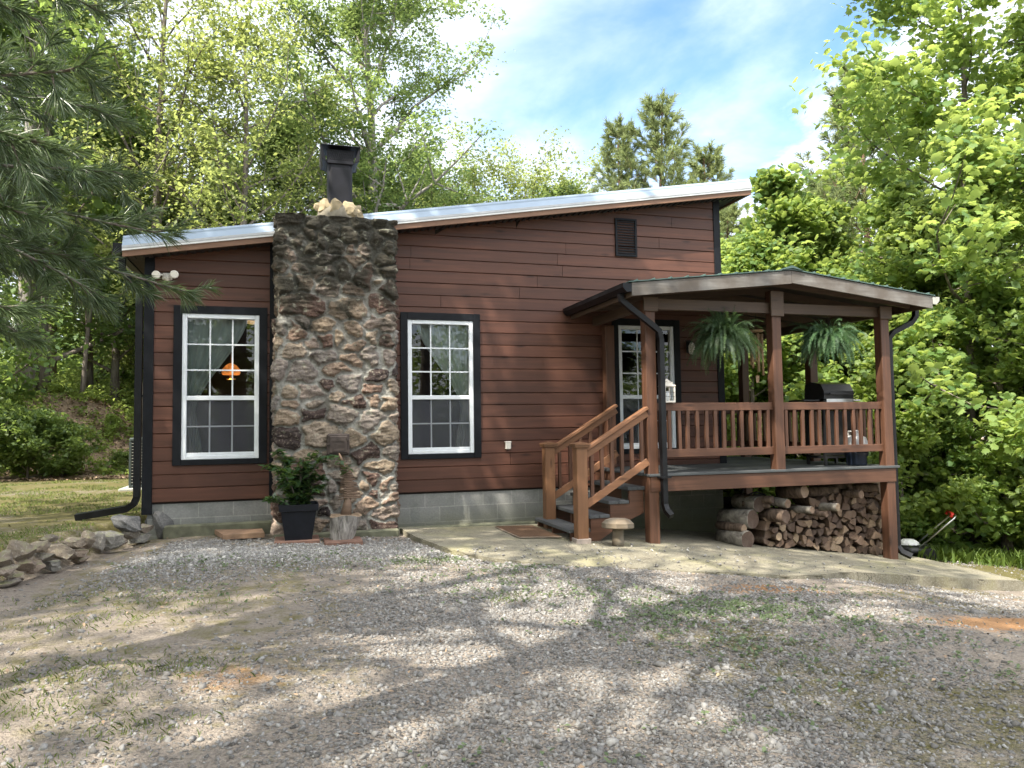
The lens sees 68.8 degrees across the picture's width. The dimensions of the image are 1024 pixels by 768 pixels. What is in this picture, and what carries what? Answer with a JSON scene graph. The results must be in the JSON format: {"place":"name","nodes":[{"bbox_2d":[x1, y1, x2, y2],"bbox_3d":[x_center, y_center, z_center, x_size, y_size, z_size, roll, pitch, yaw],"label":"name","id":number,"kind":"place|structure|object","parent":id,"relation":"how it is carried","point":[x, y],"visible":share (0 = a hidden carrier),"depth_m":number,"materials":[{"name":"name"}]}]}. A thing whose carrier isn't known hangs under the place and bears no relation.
{"place":"outdoors","nodes":[
{"label":"outdoors","id":0,"kind":"place"},
{"bbox_2d":[0,393,1023,767],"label":"ground","id":1,"kind":"structure","parent":0,"point":[152,641],"depth_m":4.44,"materials":[{"name":"gravel"}]},
{"bbox_2d":[3,570,23,580],"bbox_3d":[-4.457,1.728,6.713,0.169,0.136,0.199,-4,-6,-19],"label":"wall stone","id":2,"kind":"object","parent":1,"relation":"on","point":[16,574],"visible":0.66,"depth_m":6.65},
{"bbox_2d":[14,558,36,570],"bbox_3d":[-4.461,1.648,6.827,0.208,0.133,0.209,-1,-3,6],"label":"wall stone","id":3,"kind":"object","parent":2,"relation":"on","point":[26,564],"visible":0.73,"depth_m":6.79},
{"bbox_2d":[6,540,37,560],"bbox_3d":[-4.471,1.519,6.819,0.202,0.214,0.240,-3,-4,36],"label":"wall stone","id":4,"kind":"object","parent":3,"relation":"on","point":[21,550],"visible":0.91,"depth_m":6.77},
{"bbox_2d":[0,396,50,473],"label":"bush","id":5,"kind":"object","parent":1,"relation":"on","point":[12,457],"visible":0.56,"depth_m":16.21,"materials":[{"name":"green plant"}]},
{"bbox_2d":[0,95,90,404],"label":"woodland tree","id":6,"kind":"object","parent":1,"relation":"on","point":[9,374],"visible":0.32,"depth_m":17.42,"materials":[{"name":"green plant"}]},
{"bbox_2d":[0,405,93,477],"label":"bush","id":7,"kind":"object","parent":1,"relation":"on","point":[41,417],"visible":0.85,"depth_m":16.64,"materials":[{"name":"green plant"}]},
{"bbox_2d":[23,418,109,476],"bbox_3d":[-10.372,1.504,17.390,1.493,1.484,1.906,-1,-3,-2],"label":"bush","id":8,"kind":"object","parent":1,"relation":"on","point":[74,445],"visible":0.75,"depth_m":17.06,"materials":[{"name":"green plant"}]},
{"bbox_2d":[0,363,133,477],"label":"ground cover","id":9,"kind":"object","parent":1,"relation":"on","point":[61,387],"visible":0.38,"depth_m":20.09,"materials":[{"name":"green plant"}]},
{"bbox_2d":[0,293,142,402],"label":"undergrowth","id":10,"kind":"object","parent":1,"relation":"on","point":[60,366],"visible":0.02,"depth_m":24.65,"materials":[{"name":"green plant"}]},
{"bbox_2d":[0,472,143,577],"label":"lawn grass","id":11,"kind":"structure","parent":1,"relation":"on","point":[85,487],"depth_m":11.27,"materials":[{"name":"plant"}]},
{"bbox_2d":[71,554,90,563],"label":"wall stone","id":12,"kind":"object","parent":1,"relation":"on","point":[80,560],"visible":0.54,"depth_m":7.62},
{"bbox_2d":[67,548,88,559],"bbox_3d":[-4.440,1.724,7.592,0.236,0.118,0.234,2,-5,-40],"label":"wall stone","id":13,"kind":"object","parent":12,"relation":"on","point":[80,552],"visible":0.65,"depth_m":7.54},
{"bbox_2d":[44,543,74,558],"bbox_3d":[-4.449,1.648,7.387,0.248,0.158,0.298,0,-3,-10],"label":"wall stone","id":14,"kind":"object","parent":13,"relation":"on","point":[61,551],"visible":0.88,"depth_m":7.30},
{"bbox_2d":[0,0,196,390],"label":"pine tree","id":15,"kind":"object","parent":1,"relation":"on","point":[21,297],"visible":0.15,"depth_m":19.89,"materials":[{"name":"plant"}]},
{"bbox_2d":[47,189,151,400],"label":"sapling","id":16,"kind":"object","parent":1,"relation":"on","point":[99,207],"visible":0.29,"depth_m":20.30,"materials":[{"name":"green plant"}]},
{"bbox_2d":[0,0,204,392],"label":"woodland tree","id":17,"kind":"object","parent":1,"relation":"on","point":[106,340],"visible":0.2,"depth_m":20.54,"materials":[{"name":"green plant"}]},
{"bbox_2d":[3,97,201,406],"bbox_3d":[-12.316,-3.923,22.552,5.484,9.276,5.670,2,-4,-43],"label":"woodland tree","id":18,"kind":"object","parent":1,"relation":"on","point":[115,371],"visible":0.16,"depth_m":22.00,"materials":[{"name":"green plant"}]},
{"bbox_2d":[11,38,201,390],"bbox_3d":[-14.328,-5.811,26.842,7.403,12.523,7.655,-2,-3,19],"label":"woodland tree","id":19,"kind":"object","parent":1,"relation":"on","point":[126,61],"depth_m":26.05,"materials":[{"name":"green plant"}]},
{"bbox_2d":[93,530,124,550],"bbox_3d":[-4.462,1.724,8.276,0.297,0.187,0.306,9,7,41],"label":"wall stone","id":20,"kind":"object","parent":1,"relation":"on","point":[114,539],"visible":0.7,"depth_m":8.21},
{"bbox_2d":[6,66,214,388],"bbox_3d":[-12.498,-4.467,22.150,6.573,10.054,6.085,-4,-4,44],"label":"slender tree","id":21,"kind":"object","parent":1,"relation":"on","point":[90,377],"visible":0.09,"depth_m":21.99,"materials":[{"name":"green plant"}]},
{"bbox_2d":[98,413,122,434],"bbox_3d":[-10.451,1.067,19.467,0.662,0.642,0.655,-2,-3,21],"label":"bush","id":22,"kind":"object","parent":1,"relation":"on","point":[112,425],"visible":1,"depth_m":19.45,"materials":[{"name":"green plant"}]},
{"bbox_2d":[0,0,222,359],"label":"pine tree","id":23,"kind":"object","parent":1,"relation":"on","point":[22,161],"visible":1,"depth_m":3.95,"materials":[{"name":"green plant"}]},
{"bbox_2d":[10,81,213,398],"bbox_3d":[-13.063,-5.130,25.195,6.504,11.322,6.364,-2,-3,20],"label":"oak tree","id":24,"kind":"object","parent":1,"relation":"on","point":[130,313],"visible":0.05,"depth_m":25.23,"materials":[{"name":"green plant"}]},
{"bbox_2d":[106,450,128,471],"bbox_3d":[-9.479,1.886,18.123,0.580,0.577,0.741,0,-3,-17],"label":"bush","id":25,"kind":"object","parent":1,"relation":"on","point":[121,457],"visible":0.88,"depth_m":18.05,"materials":[{"name":"green plant"}]},
{"bbox_2d":[92,189,210,386],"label":"woodland tree","id":26,"kind":"object","parent":1,"relation":"on","point":[125,361],"visible":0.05,"depth_m":22.70,"materials":[{"name":"green plant"}]},
{"bbox_2d":[145,511,173,538],"bbox_3d":[-4.336,1.755,9.280,0.415,0.520,0.301,-4,0,40],"label":"wall stone","id":27,"kind":"object","parent":1,"relation":"on","point":[161,520],"visible":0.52,"depth_m":9.13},
{"bbox_2d":[34,0,328,418],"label":"oak tree","id":28,"kind":"object","parent":1,"relation":"on","point":[159,141],"visible":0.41,"depth_m":19.95,"materials":[{"name":"green plant"}]},
{"bbox_2d":[51,0,377,304],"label":"oak tree","id":29,"kind":"object","parent":1,"relation":"on","point":[224,171],"visible":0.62,"depth_m":19.77,"materials":[{"name":"green plant"}]},
{"bbox_2d":[192,146,284,225],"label":"woodland tree","id":30,"kind":"object","parent":1,"relation":"on","point":[236,165],"visible":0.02,"depth_m":27.03,"materials":[{"name":"green plant"}]},
{"bbox_2d":[215,528,264,539],"bbox_3d":[-3.317,1.819,9.091,0.600,0.065,0.500,0,-3,-17],"label":"stepping slab","id":31,"kind":"object","parent":1,"relation":"on","point":[226,534],"depth_m":8.93,"materials":[{"name":"stone"}]},
{"bbox_2d":[201,94,386,224],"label":"oak tree","id":32,"kind":"object","parent":1,"relation":"on","point":[282,129],"visible":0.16,"depth_m":25.54,"materials":[{"name":"green plant"}]},
{"bbox_2d":[0,547,600,767],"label":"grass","id":33,"kind":"structure","parent":1,"relation":"on","point":[112,697],"depth_m":4.25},
{"bbox_2d":[323,536,362,545],"bbox_3d":[-1.965,1.846,8.690,0.430,0.082,0.360,0,-3,-17],"label":"paving slab","id":34,"kind":"object","parent":1,"relation":"on","point":[354,540],"depth_m":8.55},
{"bbox_2d":[329,512,361,539],"bbox_3d":[-1.948,1.667,8.763,0.378,0.284,0.340,0,-3,-17],"label":"log stump","id":35,"kind":"object","parent":34,"relation":"on","point":[343,527],"visible":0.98,"depth_m":8.64,"materials":[{"name":"grey wood"}]},
{"bbox_2d":[338,453,360,514],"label":"driftwood tree","id":36,"kind":"object","parent":35,"relation":"on","point":[348,493],"visible":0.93,"depth_m":8.77,"materials":[{"name":"brown wood"}]},
{"bbox_2d":[299,151,441,214],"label":"oak tree","id":37,"kind":"object","parent":1,"relation":"on","point":[406,181],"visible":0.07,"depth_m":26.46,"materials":[{"name":"green plant"}]},
{"bbox_2d":[229,0,515,214],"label":"oak tree","id":38,"kind":"object","parent":1,"relation":"on","point":[360,20],"visible":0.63,"depth_m":22.98,"materials":[{"name":"green plant"}]},
{"bbox_2d":[74,143,751,539],"bbox_3d":[-1.922,0.075,14.024,9.306,6.071,9.098,0,-3,-17],"label":"cabin","id":39,"kind":"object","parent":1,"relation":"on","point":[338,297],"visible":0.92,"depth_m":10.18,"materials":[{"name":"wood"}]},
{"bbox_2d":[187,319,247,452],"bbox_3d":[-3.772,0.037,9.564,0.740,1.900,0.060,0,-3,-17],"label":"curtain","id":40,"kind":"object","parent":39,"relation":"hanging from","point":[199,333],"visible":0.72,"depth_m":9.54,"materials":[{"name":"fabric"}]},
{"bbox_2d":[181,313,258,459],"bbox_3d":[-3.684,0.031,9.471,0.915,1.830,0.090,0,-3,-17],"label":"window","id":41,"kind":"structure","parent":39,"relation":"in","point":[184,398],"depth_m":9.43,"materials":[{"name":"white plastic"}]},
{"bbox_2d":[408,319,473,453],"bbox_3d":[-0.983,0.038,10.281,0.915,1.830,0.090,0,-3,-17],"label":"window","id":42,"kind":"structure","parent":39,"relation":"in","point":[470,397],"depth_m":10.27,"materials":[{"name":"white plastic"}]},
{"bbox_2d":[417,325,468,446],"bbox_3d":[-0.961,0.045,10.408,0.740,1.900,0.060,0,-3,-17],"label":"curtain","id":43,"kind":"object","parent":39,"relation":"hanging from","point":[458,339],"visible":0.76,"depth_m":10.46,"materials":[{"name":"fabric"}]},
{"bbox_2d":[618,325,675,448],"bbox_3d":[2.005,0.047,11.178,0.915,1.830,0.090,0,-3,-17],"label":"door","id":44,"kind":"structure","parent":39,"relation":"in","point":[669,330],"depth_m":11.16,"materials":[{"name":"white plastic"}]},
{"bbox_2d":[393,137,460,207],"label":"oak tree","id":45,"kind":"object","parent":1,"relation":"on","point":[437,169],"visible":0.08,"depth_m":29.88,"materials":[{"name":"green plant"}]},
{"bbox_2d":[413,121,547,207],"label":"oak tree","id":46,"kind":"object","parent":1,"relation":"on","point":[477,183],"visible":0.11,"depth_m":29.11,"materials":[{"name":"green plant"}]},
{"bbox_2d":[0,389,1014,767],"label":"leaf litter","id":47,"kind":"object","parent":1,"relation":"on","point":[322,561],"visible":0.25,"depth_m":8.37,"materials":[{"name":"plant"}]},
{"bbox_2d":[468,126,587,202],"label":"oak tree","id":48,"kind":"object","parent":1,"relation":"on","point":[524,186],"visible":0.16,"depth_m":28.39,"materials":[{"name":"green plant"}]},
{"bbox_2d":[66,547,1023,767],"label":"weeds","id":49,"kind":"object","parent":1,"relation":"on","point":[763,617],"visible":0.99,"depth_m":5.59,"materials":[{"name":"green plant"}]},
{"bbox_2d":[511,171,589,199],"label":"oak tree","id":50,"kind":"object","parent":1,"relation":"on","point":[568,191],"visible":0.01,"depth_m":28.32,"materials":[{"name":"green plant"}]},
{"bbox_2d":[507,143,611,195],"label":"oak tree","id":51,"kind":"object","parent":1,"relation":"on","point":[586,172],"visible":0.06,"depth_m":29.36,"materials":[{"name":"green plant"}]},
{"bbox_2d":[587,111,647,192],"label":"pine tree","id":52,"kind":"object","parent":1,"relation":"on","point":[617,129],"visible":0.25,"depth_m":26.75,"materials":[{"name":"green plant"}]},
{"bbox_2d":[608,86,701,189],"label":"pine tree","id":53,"kind":"object","parent":1,"relation":"on","point":[659,108],"visible":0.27,"depth_m":26.14,"materials":[{"name":"green plant"}]},
{"bbox_2d":[674,138,755,239],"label":"pine tree","id":54,"kind":"object","parent":1,"relation":"on","point":[704,159],"visible":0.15,"depth_m":24.56,"materials":[{"name":"green plant"}]},
{"bbox_2d":[719,203,745,244],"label":"tree","id":55,"kind":"object","parent":1,"relation":"on","point":[727,214],"visible":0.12,"depth_m":21.18,"materials":[{"name":"green plant"}]},
{"bbox_2d":[721,228,829,513],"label":"maple tree","id":56,"kind":"object","parent":1,"relation":"on","point":[745,255],"visible":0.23,"depth_m":15.42,"materials":[{"name":"green plant"}]},
{"bbox_2d":[721,163,879,503],"bbox_3d":[6.208,-0.752,16.067,5.231,8.022,4.315,1,-4,-33],"label":"maple tree","id":57,"kind":"object","parent":1,"relation":"on","point":[799,213],"visible":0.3,"depth_m":15.88,"materials":[{"name":"green plant"}]},
{"bbox_2d":[723,197,904,496],"bbox_3d":[7.066,-0.358,16.950,4.045,7.520,4.904,2,-4,-40],"label":"maple tree","id":58,"kind":"object","parent":1,"relation":"on","point":[834,238],"visible":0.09,"depth_m":16.42,"materials":[{"name":"green plant"}]},
{"bbox_2d":[774,166,874,258],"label":"maple tree","id":59,"kind":"object","parent":1,"relation":"on","point":[832,174],"visible":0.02,"depth_m":23.07,"materials":[{"name":"green plant"}]},
{"bbox_2d":[791,51,982,439],"bbox_3d":[9.953,-2.543,20.460,7.735,12.882,8.154,-2,-3,16],"label":"maple tree","id":60,"kind":"object","parent":1,"relation":"on","point":[838,192],"visible":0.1,"depth_m":20.20,"materials":[{"name":"green plant"}]},
{"bbox_2d":[758,430,1023,558],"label":"shrubbery","id":61,"kind":"object","parent":1,"relation":"on","point":[982,541],"visible":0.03,"depth_m":13.18,"materials":[{"name":"green plant"}]},
{"bbox_2d":[761,0,1023,543],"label":"maple tree","id":62,"kind":"object","parent":1,"relation":"on","point":[967,155],"visible":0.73,"depth_m":12.99,"materials":[{"name":"green plant"}]},
{"bbox_2d":[796,311,995,526],"bbox_3d":[7.025,0.733,14.166,3.223,4.764,4.055,-2,-4,26],"label":"maple tree","id":63,"kind":"object","parent":1,"relation":"on","point":[868,330],"visible":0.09,"depth_m":13.63,"materials":[{"name":"green plant"}]},
{"bbox_2d":[844,161,978,457],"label":"maple tree","id":64,"kind":"object","parent":1,"relation":"on","point":[891,198],"visible":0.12,"depth_m":17.31,"materials":[{"name":"green plant"}]},
{"bbox_2d":[822,327,1023,538],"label":"maple tree","id":65,"kind":"object","parent":1,"relation":"on","point":[915,444],"visible":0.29,"depth_m":12.64,"materials":[{"name":"green plant"}]},
{"bbox_2d":[827,196,1022,534],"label":"maple tree","id":66,"kind":"object","parent":1,"relation":"on","point":[917,208],"visible":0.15,"depth_m":15.45,"materials":[{"name":"green plant"}]},
{"bbox_2d":[898,510,956,559],"bbox_3d":[6.675,2.456,12.209,1.022,0.774,0.512,-2,-3,21],"label":"lawn mower","id":67,"kind":"object","parent":1,"relation":"on","point":[914,544],"visible":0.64,"depth_m":12.05,"materials":[{"name":"metal"}]},
{"bbox_2d":[854,168,1023,550],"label":"maple tree","id":68,"kind":"object","parent":1,"relation":"on","point":[1005,308],"visible":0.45,"depth_m":13.07,"materials":[{"name":"green plant"}]},
{"bbox_2d":[899,409,1023,545],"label":"maple tree","id":69,"kind":"object","parent":1,"relation":"on","point":[950,444],"visible":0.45,"depth_m":12.88,"materials":[{"name":"green plant"}]},
{"bbox_2d":[908,537,1023,568],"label":"verge grass","id":70,"kind":"structure","parent":1,"relation":"on","point":[1002,557],"depth_m":11.96,"materials":[{"name":"plant"}]},
{"bbox_2d":[941,242,1023,447],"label":"slender tree","id":71,"kind":"object","parent":1,"relation":"on","point":[1015,284],"visible":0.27,"depth_m":12.58,"materials":[{"name":"green plant"}]},
{"bbox_2d":[949,60,1023,465],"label":"maple tree","id":72,"kind":"object","parent":1,"relation":"on","point":[993,374],"visible":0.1,"depth_m":12.72,"materials":[{"name":"green plant"}]},
{"bbox_2d":[964,326,1023,542],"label":"maple tree","id":73,"kind":"object","parent":1,"relation":"on","point":[1014,494],"visible":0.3,"depth_m":12.99,"materials":[{"name":"green plant"}]},
{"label":"wall stone","id":74,"kind":"object","parent":1,"relation":"on","visible":0},
{"bbox_2d":[122,531,140,539],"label":"wall stone","id":75,"kind":"object","parent":74,"relation":"on","point":[129,535],"visible":0.66,"depth_m":8.58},
{"bbox_2d":[110,514,141,531],"bbox_3d":[-4.466,1.617,8.664,0.327,0.191,0.404,1,-3,-24],"label":"wall stone","id":76,"kind":"object","parent":75,"relation":"on","point":[121,523],"visible":1,"depth_m":8.54,"materials":[{"name":"stone"}]},
{"bbox_2d":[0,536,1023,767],"bbox_3d":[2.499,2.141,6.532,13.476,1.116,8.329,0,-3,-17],"label":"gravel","id":77,"kind":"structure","parent":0,"point":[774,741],"depth_m":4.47,"materials":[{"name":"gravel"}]},
{"bbox_2d":[274,535,319,543],"bbox_3d":[-2.511,1.838,8.736,0.500,0.072,0.440,0,-3,-17],"label":"paving slab","id":78,"kind":"object","parent":77,"relation":"on","point":[281,539],"depth_m":8.57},
{"bbox_2d":[260,448,354,540],"bbox_3d":[-2.442,1.271,8.653,1.084,1.047,0.814,-2,-4,24],"label":"potted shrub","id":79,"kind":"object","parent":78,"relation":"on","point":[298,509],"visible":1,"depth_m":8.65,"materials":[{"name":"green plant"}]},
{"bbox_2d":[0,0,1023,437],"label":"sky","id":80,"kind":"structure","parent":0,"point":[575,65],"materials":[{"name":"blue"}]},
{"bbox_2d":[400,524,1023,590],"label":"patio","id":81,"kind":"structure","parent":0,"point":[464,540],"depth_m":8.72,"materials":[{"name":"concrete"}]},
{"bbox_2d":[495,525,560,537],"bbox_3d":[0.190,1.884,9.545,0.570,0.043,1.029,0,-3,-17],"label":"doormat","id":82,"kind":"object","parent":81,"relation":"on","point":[525,531],"visible":1,"depth_m":9.47,"materials":[{"name":"fabric"}]},
{"bbox_2d":[535,404,649,543],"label":"porch steps","id":83,"kind":"structure","parent":81,"relation":"on","point":[594,508],"depth_m":9.19,"materials":[{"name":"brown wood"}]},
{"bbox_2d":[602,518,633,545],"bbox_3d":[1.254,1.734,8.797,0.374,0.319,0.380,0,-3,-17],"label":"mushroom stool","id":84,"kind":"object","parent":81,"relation":"on","point":[617,526],"visible":1,"depth_m":8.71,"materials":[{"name":"beige wood"}]},
{"bbox_2d":[716,529,753,546],"bbox_3d":[2.963,2.044,9.946,0.227,0.231,0.506,1,-5,-26],"label":"round log","id":85,"kind":"object","parent":81,"relation":"on","point":[745,538],"visible":0.78,"depth_m":9.78,"materials":[{"name":"brown wood"}]},
{"bbox_2d":[715,521,746,531],"bbox_3d":[2.915,1.901,9.961,0.112,0.114,0.445,1,-4,-33],"label":"round log","id":86,"kind":"object","parent":85,"relation":"on","point":[729,526],"visible":1,"depth_m":9.91,"materials":[{"name":"brown wood"}]},
{"bbox_2d":[717,508,758,528],"bbox_3d":[3.038,1.805,10.057,0.254,0.251,0.506,1,-7,-35],"label":"round log","id":87,"kind":"object","parent":85,"relation":"on","point":[749,518],"visible":0.84,"depth_m":9.91,"materials":[{"name":"brown wood"}]},
{"bbox_2d":[731,493,763,511],"bbox_3d":[3.207,1.608,10.150,0.216,0.213,0.466,1,-2,-22],"label":"round log","id":88,"kind":"object","parent":87,"relation":"on","point":[755,503],"visible":0.91,"depth_m":10.03,"materials":[{"name":"brown wood"}]},
{"bbox_2d":[563,265,938,559],"bbox_3d":[3.038,0.728,11.373,4.736,4.267,4.048,0,-3,-17],"label":"covered porch","id":89,"kind":"object","parent":81,"relation":"on","point":[777,302],"visible":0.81,"depth_m":9.89,"materials":[{"name":"brown wood"}]},
{"bbox_2d":[683,305,766,373],"bbox_3d":[2.784,-0.566,9.660,1.058,0.911,1.116,0,-3,-17],"label":"hanging fern","id":90,"kind":"object","parent":89,"relation":"hanging from","point":[728,336],"visible":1,"depth_m":9.55,"materials":[{"name":"green plant"}]},
{"bbox_2d":[748,313,763,382],"bbox_3d":[3.463,-0.637,10.595,0.210,1.240,0.210,0,-3,-17],"label":"wind chime","id":91,"kind":"object","parent":89,"relation":"hanging from","point":[760,339],"visible":0.68,"depth_m":10.54,"materials":[{"name":"brown wood"}]},
{"bbox_2d":[788,382,859,465],"bbox_3d":[4.492,0.559,10.667,0.960,1.180,0.505,0,-3,-17],"label":"grill","id":92,"kind":"object","parent":89,"relation":"on","point":[828,392],"visible":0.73,"depth_m":10.55,"materials":[{"name":"metal"}]},
{"bbox_2d":[787,316,868,370],"bbox_3d":[4.289,-0.573,10.123,1.045,0.812,1.016,0,-3,-17],"label":"hanging fern","id":93,"kind":"object","parent":89,"relation":"hanging from","point":[832,341],"visible":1,"depth_m":9.99,"materials":[{"name":"green plant"}]},
{"bbox_2d":[844,430,868,465],"bbox_3d":[4.801,0.887,10.434,0.317,0.490,0.317,0,-3,-17],"label":"propane tank","id":94,"kind":"object","parent":89,"relation":"on","point":[856,458],"visible":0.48,"depth_m":10.32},
{"bbox_2d":[756,541,774,546],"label":"split log","id":95,"kind":"object","parent":81,"relation":"on","point":[771,544],"visible":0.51,"depth_m":10.03,"materials":[{"name":"brown wood"}]},
{"bbox_2d":[768,532,781,540],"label":"split log","id":96,"kind":"object","parent":95,"relation":"on","point":[777,536],"visible":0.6,"depth_m":9.98,"materials":[{"name":"brown wood"}]},
{"bbox_2d":[768,526,777,533],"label":"split log","id":97,"kind":"object","parent":96,"relation":"on","point":[772,529],"visible":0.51,"depth_m":10.00,"materials":[{"name":"brown wood"}]},
{"bbox_2d":[759,517,771,523],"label":"split log","id":98,"kind":"object","parent":97,"relation":"on","point":[764,519],"visible":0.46,"depth_m":10.01,"materials":[{"name":"brown wood"}]},
{"bbox_2d":[758,508,789,522],"bbox_3d":[3.495,1.749,9.976,0.169,0.172,0.406,1,-4,-31],"label":"round log","id":99,"kind":"object","parent":98,"relation":"on","point":[776,515],"visible":0.94,"depth_m":9.87,"materials":[{"name":"brown wood"}]},
{"bbox_2d":[767,539,783,546],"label":"split log","id":100,"kind":"object","parent":81,"relation":"on","point":[780,543],"visible":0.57,"depth_m":10.01,"materials":[{"name":"brown wood"}]},
{"bbox_2d":[778,530,786,539],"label":"split log","id":101,"kind":"object","parent":100,"relation":"on","point":[784,535],"visible":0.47,"depth_m":10.02,"materials":[{"name":"brown wood"}]},
{"bbox_2d":[770,523,785,531],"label":"split log","id":102,"kind":"object","parent":101,"relation":"on","point":[782,528],"visible":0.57,"depth_m":10.05,"materials":[{"name":"brown wood"}]},
{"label":"split log","id":103,"kind":"object","parent":102,"relation":"on","visible":0},
{"bbox_2d":[770,507,795,518],"bbox_3d":[3.730,1.763,10.267,0.114,0.129,0.433,-4,-2,-20],"label":"split log","id":104,"kind":"object","parent":103,"relation":"on","point":[792,513],"visible":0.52,"depth_m":10.08,"materials":[{"name":"brown wood"}]},
{"bbox_2d":[775,486,808,497],"bbox_3d":[3.776,1.454,10.089,0.167,0.176,0.426,1,-8,-31],"label":"round log","id":105,"kind":"object","parent":104,"relation":"on","point":[792,492],"visible":0.87,"depth_m":10.00,"materials":[{"name":"brown wood"}]},
{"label":"split log","id":106,"kind":"object","parent":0,"visible":0},
{"bbox_2d":[791,497,815,507],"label":"split log","id":107,"kind":"object","parent":106,"relation":"on","point":[807,501],"visible":0.68,"depth_m":10.27,"materials":[{"name":"brown wood"}]},
{"bbox_2d":[807,486,838,496],"bbox_3d":[4.243,1.494,10.385,0.556,0.143,0.144,-2,-3,-3],"label":"round log","id":108,"kind":"object","parent":107,"relation":"on","point":[817,491],"visible":0.77,"depth_m":10.33,"materials":[{"name":"brown wood"}]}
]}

